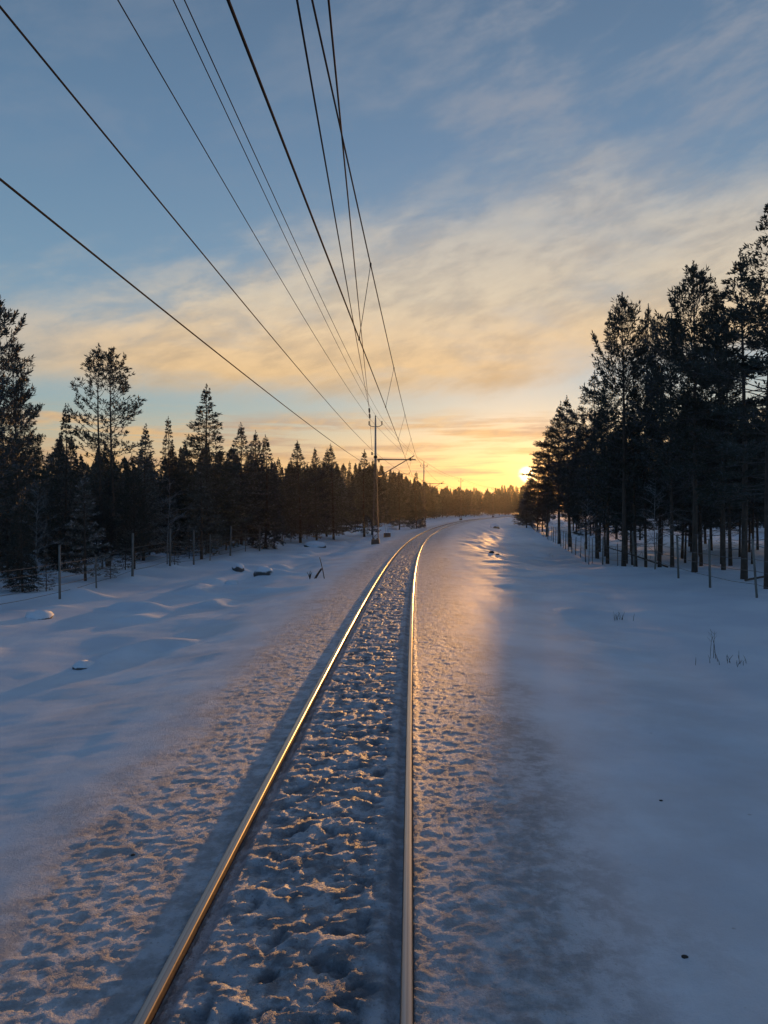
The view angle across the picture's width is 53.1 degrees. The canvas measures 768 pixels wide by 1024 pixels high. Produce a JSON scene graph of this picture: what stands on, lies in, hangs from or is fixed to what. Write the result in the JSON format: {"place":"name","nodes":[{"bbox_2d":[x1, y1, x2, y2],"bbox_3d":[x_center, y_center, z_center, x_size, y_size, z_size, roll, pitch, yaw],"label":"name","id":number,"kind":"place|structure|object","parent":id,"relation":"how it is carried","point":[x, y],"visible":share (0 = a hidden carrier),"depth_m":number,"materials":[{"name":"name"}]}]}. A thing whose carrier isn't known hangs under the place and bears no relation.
{"place":"outdoors","nodes":[
{"label":"outdoors","id":0,"kind":"place"},
{"bbox_2d":[0,511,560,871],"bbox_3d":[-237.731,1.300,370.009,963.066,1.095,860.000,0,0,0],"label":"snow ground","id":1,"kind":"structure","parent":0,"point":[162,645],"depth_m":17.85,"materials":[{"name":"snow"}]},
{"bbox_2d":[0,491,16,573],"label":"pine tree","id":2,"kind":"object","parent":1,"relation":"on","point":[4,530],"visible":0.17,"depth_m":37.11,"materials":[{"name":"green plant"}]},
{"bbox_2d":[0,472,32,575],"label":"pine tree","id":3,"kind":"object","parent":1,"relation":"on","point":[5,533],"visible":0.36,"depth_m":34.38,"materials":[{"name":"green plant"}]},
{"bbox_2d":[0,454,34,549],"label":"pine tree","id":4,"kind":"object","parent":1,"relation":"on","point":[14,486],"visible":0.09,"depth_m":44.09,"materials":[{"name":"green plant"}]},
{"bbox_2d":[0,296,41,566],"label":"pine tree","id":5,"kind":"object","parent":1,"relation":"on","point":[17,404],"visible":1,"depth_m":27.25,"materials":[{"name":"green plant"}]},
{"bbox_2d":[0,482,42,592],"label":"pine tree","id":6,"kind":"object","parent":1,"relation":"on","point":[27,558],"visible":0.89,"depth_m":28.77,"materials":[{"name":"green plant"}]},
{"bbox_2d":[0,330,53,579],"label":"pine tree","id":7,"kind":"object","parent":1,"relation":"on","point":[29,452],"visible":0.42,"depth_m":32.88,"materials":[{"name":"green plant"}]},
{"bbox_2d":[1,480,62,579],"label":"bare birch","id":8,"kind":"object","parent":1,"relation":"on","point":[40,547],"visible":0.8,"depth_m":31.02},
{"bbox_2d":[13,445,62,556],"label":"pine tree","id":9,"kind":"object","parent":1,"relation":"on","point":[39,473],"visible":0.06,"depth_m":47.80,"materials":[{"name":"green plant"}]},
{"bbox_2d":[25,610,53,619],"bbox_3d":[-10.301,3.199,22.916,0.770,0.567,0.694,0,0,0],"label":"snowy rock","id":10,"kind":"object","parent":1,"relation":"on","point":[41,614],"visible":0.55,"depth_m":22.71,"materials":[{"name":"stone"}]},
{"bbox_2d":[24,452,61,558],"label":"pine tree","id":11,"kind":"object","parent":1,"relation":"on","point":[45,464],"visible":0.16,"depth_m":44.04,"materials":[{"name":"green plant"}]},
{"bbox_2d":[36,547,56,590],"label":"sapling","id":12,"kind":"object","parent":1,"relation":"on","point":[44,565],"visible":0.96,"depth_m":28.97,"materials":[{"name":"plant"}]},
{"bbox_2d":[15,434,99,566],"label":"pine tree","id":13,"kind":"object","parent":1,"relation":"on","point":[47,467],"visible":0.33,"depth_m":38.12,"materials":[{"name":"green plant"}]},
{"bbox_2d":[33,403,97,572],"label":"spruce tree","id":14,"kind":"object","parent":1,"relation":"on","point":[51,547],"visible":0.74,"depth_m":35.84,"materials":[{"name":"plant"}]},
{"bbox_2d":[41,444,107,563],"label":"pine tree","id":15,"kind":"object","parent":1,"relation":"on","point":[79,473],"visible":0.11,"depth_m":42.81,"materials":[{"name":"green plant"}]},
{"bbox_2d":[72,660,93,669],"bbox_3d":[-6.367,3.301,16.302,0.436,0.341,0.462,0,0,0],"label":"snowy rock","id":16,"kind":"object","parent":1,"relation":"on","point":[81,665],"visible":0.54,"depth_m":16.13,"materials":[{"name":"stone"}]},
{"bbox_2d":[53,471,113,580],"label":"young conifer","id":17,"kind":"object","parent":1,"relation":"on","point":[83,480],"visible":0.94,"depth_m":33.42,"materials":[{"name":"plant"}]},
{"bbox_2d":[75,456,116,553],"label":"pine tree","id":18,"kind":"object","parent":1,"relation":"on","point":[93,481],"visible":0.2,"depth_m":50.56,"materials":[{"name":"green plant"}]},
{"bbox_2d":[85,489,121,568],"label":"pine tree","id":19,"kind":"object","parent":1,"relation":"on","point":[104,523],"visible":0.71,"depth_m":38.81,"materials":[{"name":"green plant"}]},
{"bbox_2d":[89,440,120,522],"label":"pine tree","id":20,"kind":"object","parent":1,"relation":"on","point":[105,475],"visible":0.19,"depth_m":58.61,"materials":[{"name":"green plant"}]},
{"bbox_2d":[60,343,152,565],"bbox_3d":[-14.919,-2.895,41.033,4.785,12.392,3.630,0,0,-6],"label":"pine tree","id":21,"kind":"object","parent":1,"relation":"on","point":[111,364],"visible":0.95,"depth_m":40.91,"materials":[{"name":"green plant"}]},
{"bbox_2d":[114,527,137,569],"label":"sapling","id":22,"kind":"object","parent":1,"relation":"on","point":[124,557],"visible":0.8,"depth_m":37.96,"materials":[{"name":"plant"}]},
{"bbox_2d":[112,453,158,568],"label":"pine tree","id":23,"kind":"object","parent":1,"relation":"on","point":[142,538],"visible":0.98,"depth_m":38.13,"materials":[{"name":"green plant"}]},
{"bbox_2d":[110,423,175,560],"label":"pine tree","id":24,"kind":"object","parent":1,"relation":"on","point":[158,516],"visible":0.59,"depth_m":45.99,"materials":[{"name":"green plant"}]},
{"bbox_2d":[131,475,165,554],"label":"pine tree","id":25,"kind":"object","parent":1,"relation":"on","point":[160,534],"visible":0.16,"depth_m":48.41,"materials":[{"name":"green plant"}]},
{"bbox_2d":[139,476,191,563],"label":"bare birch","id":26,"kind":"object","parent":1,"relation":"on","point":[168,518],"visible":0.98,"depth_m":41.01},
{"bbox_2d":[151,416,190,553],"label":"spruce tree","id":27,"kind":"object","parent":1,"relation":"on","point":[162,484],"visible":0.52,"depth_m":53.78,"materials":[{"name":"plant"}]},
{"bbox_2d":[165,499,188,553],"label":"pine tree","id":28,"kind":"object","parent":1,"relation":"on","point":[176,538],"visible":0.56,"depth_m":52.32,"materials":[{"name":"green plant"}]},
{"bbox_2d":[162,458,192,529],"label":"pine tree","id":29,"kind":"object","parent":1,"relation":"on","point":[171,487],"visible":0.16,"depth_m":58.69,"materials":[{"name":"green plant"}]},
{"bbox_2d":[177,441,193,520],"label":"pine tree","id":30,"kind":"object","parent":1,"relation":"on","point":[181,464],"visible":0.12,"depth_m":69.61,"materials":[{"name":"green plant"}]},
{"bbox_2d":[180,525,197,557],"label":"sapling","id":31,"kind":"object","parent":1,"relation":"on","point":[189,544],"visible":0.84,"depth_m":47.42,"materials":[{"name":"plant"}]},
{"bbox_2d":[171,465,227,558],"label":"young conifer","id":32,"kind":"object","parent":1,"relation":"on","point":[201,536],"visible":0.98,"depth_m":47.86,"materials":[{"name":"plant"}]},
{"bbox_2d":[183,461,226,551],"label":"pine tree","id":33,"kind":"object","parent":1,"relation":"on","point":[212,530],"visible":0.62,"depth_m":51.63,"materials":[{"name":"green plant"}]},
{"bbox_2d":[0,516,412,604],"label":"wire fence","id":34,"kind":"object","parent":1,"relation":"on","point":[95,563],"visible":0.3,"depth_m":34.24,"materials":[{"name":"wood"}]},
{"bbox_2d":[163,384,257,552],"bbox_3d":[-12.298,-2.852,54.380,7.177,12.404,7.927,0,0,-35],"label":"pine tree","id":35,"kind":"object","parent":1,"relation":"on","point":[224,498],"visible":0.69,"depth_m":53.57,"materials":[{"name":"green plant"}]},
{"bbox_2d":[212,459,242,549],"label":"pine tree","id":36,"kind":"object","parent":1,"relation":"on","point":[231,494],"visible":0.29,"depth_m":56.79,"materials":[{"name":"green plant"}]},
{"bbox_2d":[210,422,277,544],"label":"pine tree","id":37,"kind":"object","parent":1,"relation":"on","point":[251,478],"visible":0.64,"depth_m":59.83,"materials":[{"name":"green plant"}]},
{"bbox_2d":[228,430,283,536],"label":"pine tree","id":38,"kind":"object","parent":1,"relation":"on","point":[255,448],"visible":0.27,"depth_m":65.70,"materials":[{"name":"green plant"}]},
{"bbox_2d":[253,566,272,576],"bbox_3d":[-5.752,2.974,36.940,1.009,0.783,0.805,0,0,0],"label":"snowy rock","id":39,"kind":"object","parent":1,"relation":"on","point":[262,570],"visible":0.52,"depth_m":36.66,"materials":[{"name":"stone"}]},
{"bbox_2d":[243,435,292,548],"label":"spruce tree","id":40,"kind":"object","parent":1,"relation":"on","point":[276,532],"visible":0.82,"depth_m":61.67,"materials":[{"name":"plant"}]},
{"bbox_2d":[279,473,302,535],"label":"pine tree","id":41,"kind":"object","parent":1,"relation":"on","point":[293,512],"visible":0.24,"depth_m":81.64,"materials":[{"name":"green plant"}]},
{"bbox_2d":[268,440,333,542],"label":"pine tree","id":42,"kind":"object","parent":1,"relation":"on","point":[300,528],"visible":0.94,"depth_m":71.57,"materials":[{"name":"green plant"}]},
{"bbox_2d":[298,447,330,539],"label":"pine tree","id":43,"kind":"object","parent":1,"relation":"on","point":[320,477],"visible":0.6,"depth_m":77.88,"materials":[{"name":"green plant"}]},
{"bbox_2d":[303,541,325,547],"bbox_3d":[-5.775,2.802,63.988,1.912,0.755,1.469,0,0,0],"label":"snowy rock","id":44,"kind":"object","parent":1,"relation":"on","point":[315,544],"visible":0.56,"depth_m":63.52,"materials":[{"name":"stone"}]},
{"bbox_2d":[303,449,349,536],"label":"pine tree","id":45,"kind":"object","parent":1,"relation":"on","point":[323,466],"visible":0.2,"depth_m":85.83,"materials":[{"name":"green plant"}]},
{"bbox_2d":[308,444,359,539],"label":"pine tree","id":46,"kind":"object","parent":1,"relation":"on","point":[344,517],"visible":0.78,"depth_m":79.59,"materials":[{"name":"green plant"}]},
{"bbox_2d":[350,465,369,525],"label":"pine tree","id":47,"kind":"object","parent":1,"relation":"on","point":[356,490],"visible":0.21,"depth_m":133.79,"materials":[{"name":"green plant"}]},
{"bbox_2d":[345,449,390,536],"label":"pine tree","id":48,"kind":"object","parent":1,"relation":"on","point":[370,510],"visible":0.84,"depth_m":91.90,"materials":[{"name":"green plant"}]},
{"bbox_2d":[358,461,389,534],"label":"pine tree","id":49,"kind":"object","parent":1,"relation":"on","point":[378,487],"visible":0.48,"depth_m":97.57,"materials":[{"name":"green plant"}]},
{"bbox_2d":[1,436,763,537],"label":"forest","id":50,"kind":"object","parent":1,"relation":"on","point":[485,507],"visible":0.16,"depth_m":265.32,"materials":[{"name":"plant"}]},
{"bbox_2d":[380,473,397,523],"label":"pine tree","id":51,"kind":"object","parent":1,"relation":"on","point":[386,488],"visible":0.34,"depth_m":158.72,"materials":[{"name":"green plant"}]},
{"bbox_2d":[368,416,415,544],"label":"catenary mast","id":52,"kind":"object","parent":1,"relation":"on","point":[375,541],"visible":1,"depth_m":65.90,"materials":[{"name":"metal"}]},
{"bbox_2d":[0,178,477,499],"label":"overhead wire","id":53,"kind":"object","parent":52,"relation":"attached to","point":[57,225],"visible":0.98,"depth_m":10.21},
{"bbox_2d":[117,0,491,487],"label":"overhead wire","id":54,"kind":"object","parent":52,"relation":"attached to","point":[223,181],"visible":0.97,"depth_m":15.41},
{"bbox_2d":[173,0,474,483],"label":"overhead wire","id":55,"kind":"object","parent":52,"relation":"attached to","point":[257,178],"visible":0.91,"depth_m":16.33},
{"bbox_2d":[296,0,368,404],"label":"overhead wire","id":56,"kind":"object","parent":52,"relation":"attached to","point":[301,25],"visible":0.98,"depth_m":11.09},
{"bbox_3d":[-1.129,-6.763,62.973,0.222,2.787,6.052,0,0,0],"label":"strain insulator","id":57,"kind":"object","parent":56,"relation":"hanging from","visible":0},
{"bbox_2d":[0,5,465,491],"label":"overhead wire","id":58,"kind":"object","parent":57,"relation":"attached to","point":[52,70],"visible":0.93,"depth_m":10.22,"materials":[{"name":"metal"}]},
{"bbox_2d":[327,0,368,403],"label":"overhead wire","id":59,"kind":"object","parent":57,"relation":"attached to","point":[331,29],"visible":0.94,"depth_m":11.32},
{"bbox_2d":[184,0,494,487],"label":"overhead wire","id":60,"kind":"object","parent":52,"relation":"attached to","point":[262,170],"visible":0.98,"depth_m":14.97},
{"bbox_2d":[385,477,398,523],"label":"pine tree","id":61,"kind":"object","parent":1,"relation":"on","point":[389,503],"visible":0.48,"depth_m":156.12,"materials":[{"name":"green plant"}]},
{"bbox_2d":[381,474,414,529],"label":"pine tree","id":62,"kind":"object","parent":1,"relation":"on","point":[401,515],"visible":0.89,"depth_m":119.62,"materials":[{"name":"green plant"}]},
{"bbox_2d":[394,476,416,514],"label":"pine tree","id":63,"kind":"object","parent":1,"relation":"on","point":[406,485],"visible":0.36,"depth_m":187.55,"materials":[{"name":"green plant"}]},
{"bbox_2d":[404,471,426,528],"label":"spruce tree","id":64,"kind":"object","parent":1,"relation":"on","point":[415,517],"visible":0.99,"depth_m":117.80,"materials":[{"name":"plant"}]},
{"bbox_2d":[416,481,435,519],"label":"pine tree","id":65,"kind":"object","parent":1,"relation":"on","point":[429,501],"visible":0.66,"depth_m":210.66,"materials":[{"name":"green plant"}]},
{"bbox_2d":[459,486,473,519],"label":"catenary mast","id":66,"kind":"object","parent":1,"relation":"on","point":[460,500],"visible":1,"depth_m":199.88,"materials":[{"name":"metal"}]},
{"bbox_2d":[311,0,466,492],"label":"messenger wire","id":67,"kind":"object","parent":66,"relation":"attached to","point":[316,20],"visible":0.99,"depth_m":8.72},
{"bbox_2d":[358,263,371,340],"bbox_3d":[-0.310,-3.418,12.485,0.216,1.251,0.050,0,0,0],"label":"dropper","id":68,"kind":"object","parent":67,"relation":"hanging from","point":[364,302],"visible":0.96,"depth_m":12.48,"materials":[{"name":"metal"}]},
{"bbox_2d":[226,0,492,499],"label":"contact wire","id":69,"kind":"object","parent":68,"relation":"hanging from","point":[259,82],"visible":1,"depth_m":5.87,"materials":[{"name":"metal"}]},
{"bbox_2d":[0,514,725,1023],"bbox_3d":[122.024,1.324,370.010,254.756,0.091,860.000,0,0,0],"label":"track bed","id":70,"kind":"object","parent":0,"point":[532,902],"visible":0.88,"depth_m":6.43,"materials":[{"name":"snow"}]},
{"bbox_2d":[133,516,506,1023],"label":"rail","id":71,"kind":"object","parent":70,"relation":"on","point":[150,1007],"visible":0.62,"depth_m":6.18,"materials":[{"name":"metal"}]},
{"bbox_2d":[400,516,509,1023],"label":"rail","id":72,"kind":"object","parent":70,"relation":"on","point":[406,1012],"visible":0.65,"depth_m":6.10,"materials":[{"name":"metal"}]},
{"bbox_2d":[0,0,767,505],"label":"sky","id":73,"kind":"structure","parent":0,"point":[518,167],"materials":[{"name":"blue"}]},
{"bbox_2d":[446,514,767,1023],"bbox_3d":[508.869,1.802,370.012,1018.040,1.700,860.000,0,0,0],"label":"snow ground","id":74,"kind":"structure","parent":0,"point":[642,714],"depth_m":12.13,"materials":[{"name":"snow"}]},
{"bbox_2d":[512,485,536,527],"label":"pine tree","id":75,"kind":"object","parent":74,"relation":"on","point":[527,516],"visible":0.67,"depth_m":162.76,"materials":[{"name":"green plant"}]},
{"bbox_2d":[511,471,549,523],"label":"pine tree","id":76,"kind":"object","parent":74,"relation":"on","point":[529,477],"visible":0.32,"depth_m":171.56,"materials":[{"name":"green plant"}]},
{"bbox_2d":[520,462,554,530],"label":"pine tree","id":77,"kind":"object","parent":74,"relation":"on","point":[526,501],"visible":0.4,"depth_m":139.32,"materials":[{"name":"green plant"}]},
{"bbox_2d":[533,490,549,531],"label":"pine tree","id":78,"kind":"object","parent":74,"relation":"on","point":[543,520],"visible":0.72,"depth_m":134.95,"materials":[{"name":"green plant"}]},
{"bbox_2d":[520,436,566,536],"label":"pine tree","id":79,"kind":"object","parent":74,"relation":"on","point":[527,494],"visible":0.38,"depth_m":111.75,"materials":[{"name":"green plant"}]},
{"bbox_2d":[532,401,576,543],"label":"pine tree","id":80,"kind":"object","parent":74,"relation":"on","point":[540,470],"visible":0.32,"depth_m":87.88,"materials":[{"name":"green plant"}]},
{"bbox_2d":[529,395,593,546],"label":"pine tree","id":81,"kind":"object","parent":74,"relation":"on","point":[550,484],"visible":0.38,"depth_m":81.92,"materials":[{"name":"green plant"}]},
{"bbox_2d":[557,419,605,548],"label":"pine tree","id":82,"kind":"object","parent":74,"relation":"on","point":[575,520],"visible":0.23,"depth_m":77.27,"materials":[{"name":"green plant"}]},
{"bbox_2d":[543,370,630,558],"bbox_3d":[16.677,-3.606,62.182,8.019,15.712,7.574,0,0,37],"label":"pine tree","id":83,"kind":"object","parent":74,"relation":"on","point":[562,473],"visible":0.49,"depth_m":61.85,"materials":[{"name":"green plant"}]},
{"bbox_2d":[572,415,610,551],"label":"pine tree","id":84,"kind":"object","parent":74,"relation":"on","point":[582,499],"visible":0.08,"depth_m":71.63,"materials":[{"name":"green plant"}]},
{"bbox_2d":[577,499,612,564],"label":"bare birch","id":85,"kind":"object","parent":74,"relation":"on","point":[592,531],"visible":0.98,"depth_m":51.90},
{"bbox_2d":[584,466,618,556],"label":"pine tree","id":86,"kind":"object","parent":74,"relation":"on","point":[605,518],"visible":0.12,"depth_m":65.09,"materials":[{"name":"green plant"}]},
{"bbox_2d":[572,396,642,563],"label":"pine tree","id":87,"kind":"object","parent":74,"relation":"on","point":[583,475],"visible":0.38,"depth_m":54.76,"materials":[{"name":"green plant"}]},
{"bbox_2d":[580,291,668,565],"bbox_3d":[14.251,-4.646,45.370,4.435,16.909,5.387,0,0,-27],"label":"pine tree","id":88,"kind":"object","parent":74,"relation":"on","point":[630,361],"visible":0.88,"depth_m":45.27,"materials":[{"name":"green plant"}]},
{"bbox_2d":[595,401,661,563],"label":"pine tree","id":89,"kind":"object","parent":74,"relation":"on","point":[613,508],"visible":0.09,"depth_m":57.04,"materials":[{"name":"green plant"}]},
{"bbox_2d":[606,476,653,564],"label":"pine tree","id":90,"kind":"object","parent":74,"relation":"on","point":[631,526],"visible":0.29,"depth_m":52.91,"materials":[{"name":"green plant"}]},
{"bbox_2d":[591,387,680,566],"bbox_3d":[15.443,-2.051,47.177,5.313,11.711,5.060,0,0,20],"label":"pine tree","id":91,"kind":"object","parent":74,"relation":"on","point":[634,512],"visible":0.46,"depth_m":46.95,"materials":[{"name":"green plant"}]},
{"bbox_2d":[624,303,667,566],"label":"pine tree","id":92,"kind":"object","parent":74,"relation":"on","point":[645,321],"visible":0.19,"depth_m":46.97,"materials":[{"name":"green plant"}]},
{"bbox_2d":[531,520,767,597],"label":"wire fence","id":93,"kind":"object","parent":74,"relation":"on","point":[709,561],"visible":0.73,"depth_m":37.51,"materials":[{"name":"wood"}]},
{"bbox_2d":[626,408,692,566],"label":"pine tree","id":94,"kind":"object","parent":74,"relation":"on","point":[659,524],"visible":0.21,"depth_m":51.08,"materials":[{"name":"green plant"}]},
{"bbox_2d":[631,478,688,558],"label":"bare birch","id":95,"kind":"object","parent":74,"relation":"on","point":[654,521],"visible":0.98,"depth_m":40.99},
{"bbox_2d":[622,313,705,567],"bbox_3d":[15.384,-3.730,42.178,4.320,14.420,4.698,0,0,21],"label":"pine tree","id":96,"kind":"object","parent":74,"relation":"on","point":[648,362],"visible":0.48,"depth_m":41.96,"materials":[{"name":"green plant"}]},
{"bbox_2d":[661,461,711,562],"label":"pine tree","id":97,"kind":"object","parent":74,"relation":"on","point":[686,532],"visible":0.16,"depth_m":56.56,"materials":[{"name":"green plant"}]},
{"bbox_2d":[660,411,729,565],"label":"pine tree","id":98,"kind":"object","parent":74,"relation":"on","point":[700,512],"visible":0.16,"depth_m":46.99,"materials":[{"name":"green plant"}]},
{"bbox_2d":[648,260,746,572],"bbox_3d":[14.736,-4.333,36.367,4.382,15.371,5.322,0,0,8],"label":"pine tree","id":99,"kind":"object","parent":74,"relation":"on","point":[676,325],"visible":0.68,"depth_m":36.33,"materials":[{"name":"green plant"}]},
{"bbox_2d":[654,248,767,578],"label":"pine tree","id":100,"kind":"object","parent":74,"relation":"on","point":[701,488],"visible":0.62,"depth_m":33.08,"materials":[{"name":"green plant"}]},
{"bbox_2d":[677,277,764,569],"bbox_3d":[16.929,-4.204,38.014,4.479,14.956,4.318,0,0,-35],"label":"pine tree","id":101,"kind":"object","parent":74,"relation":"on","point":[722,506],"visible":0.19,"depth_m":37.90,"materials":[{"name":"green plant"}]},
{"bbox_2d":[701,434,741,563],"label":"pine tree","id":102,"kind":"object","parent":74,"relation":"on","point":[713,525],"visible":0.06,"depth_m":52.95,"materials":[{"name":"green plant"}]},
{"bbox_2d":[684,385,764,565],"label":"pine tree","id":103,"kind":"object","parent":74,"relation":"on","point":[730,562],"visible":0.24,"depth_m":43.13,"materials":[{"name":"green plant"}]},
{"bbox_2d":[684,203,767,588],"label":"pine tree","id":104,"kind":"object","parent":74,"relation":"on","point":[745,315],"visible":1,"depth_m":28.90,"materials":[{"name":"green plant"}]},
{"bbox_2d":[725,431,759,556],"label":"pine tree","id":105,"kind":"object","parent":74,"relation":"on","point":[739,553],"visible":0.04,"depth_m":60.50,"materials":[{"name":"green plant"}]},
{"bbox_2d":[726,405,763,551],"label":"pine tree","id":106,"kind":"object","parent":74,"relation":"on","point":[749,536],"visible":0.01,"depth_m":66.74,"materials":[{"name":"green plant"}]},
{"bbox_2d":[731,427,764,563],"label":"pine tree","id":107,"kind":"object","parent":74,"relation":"on","point":[752,519],"visible":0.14,"depth_m":46.93,"materials":[{"name":"green plant"}]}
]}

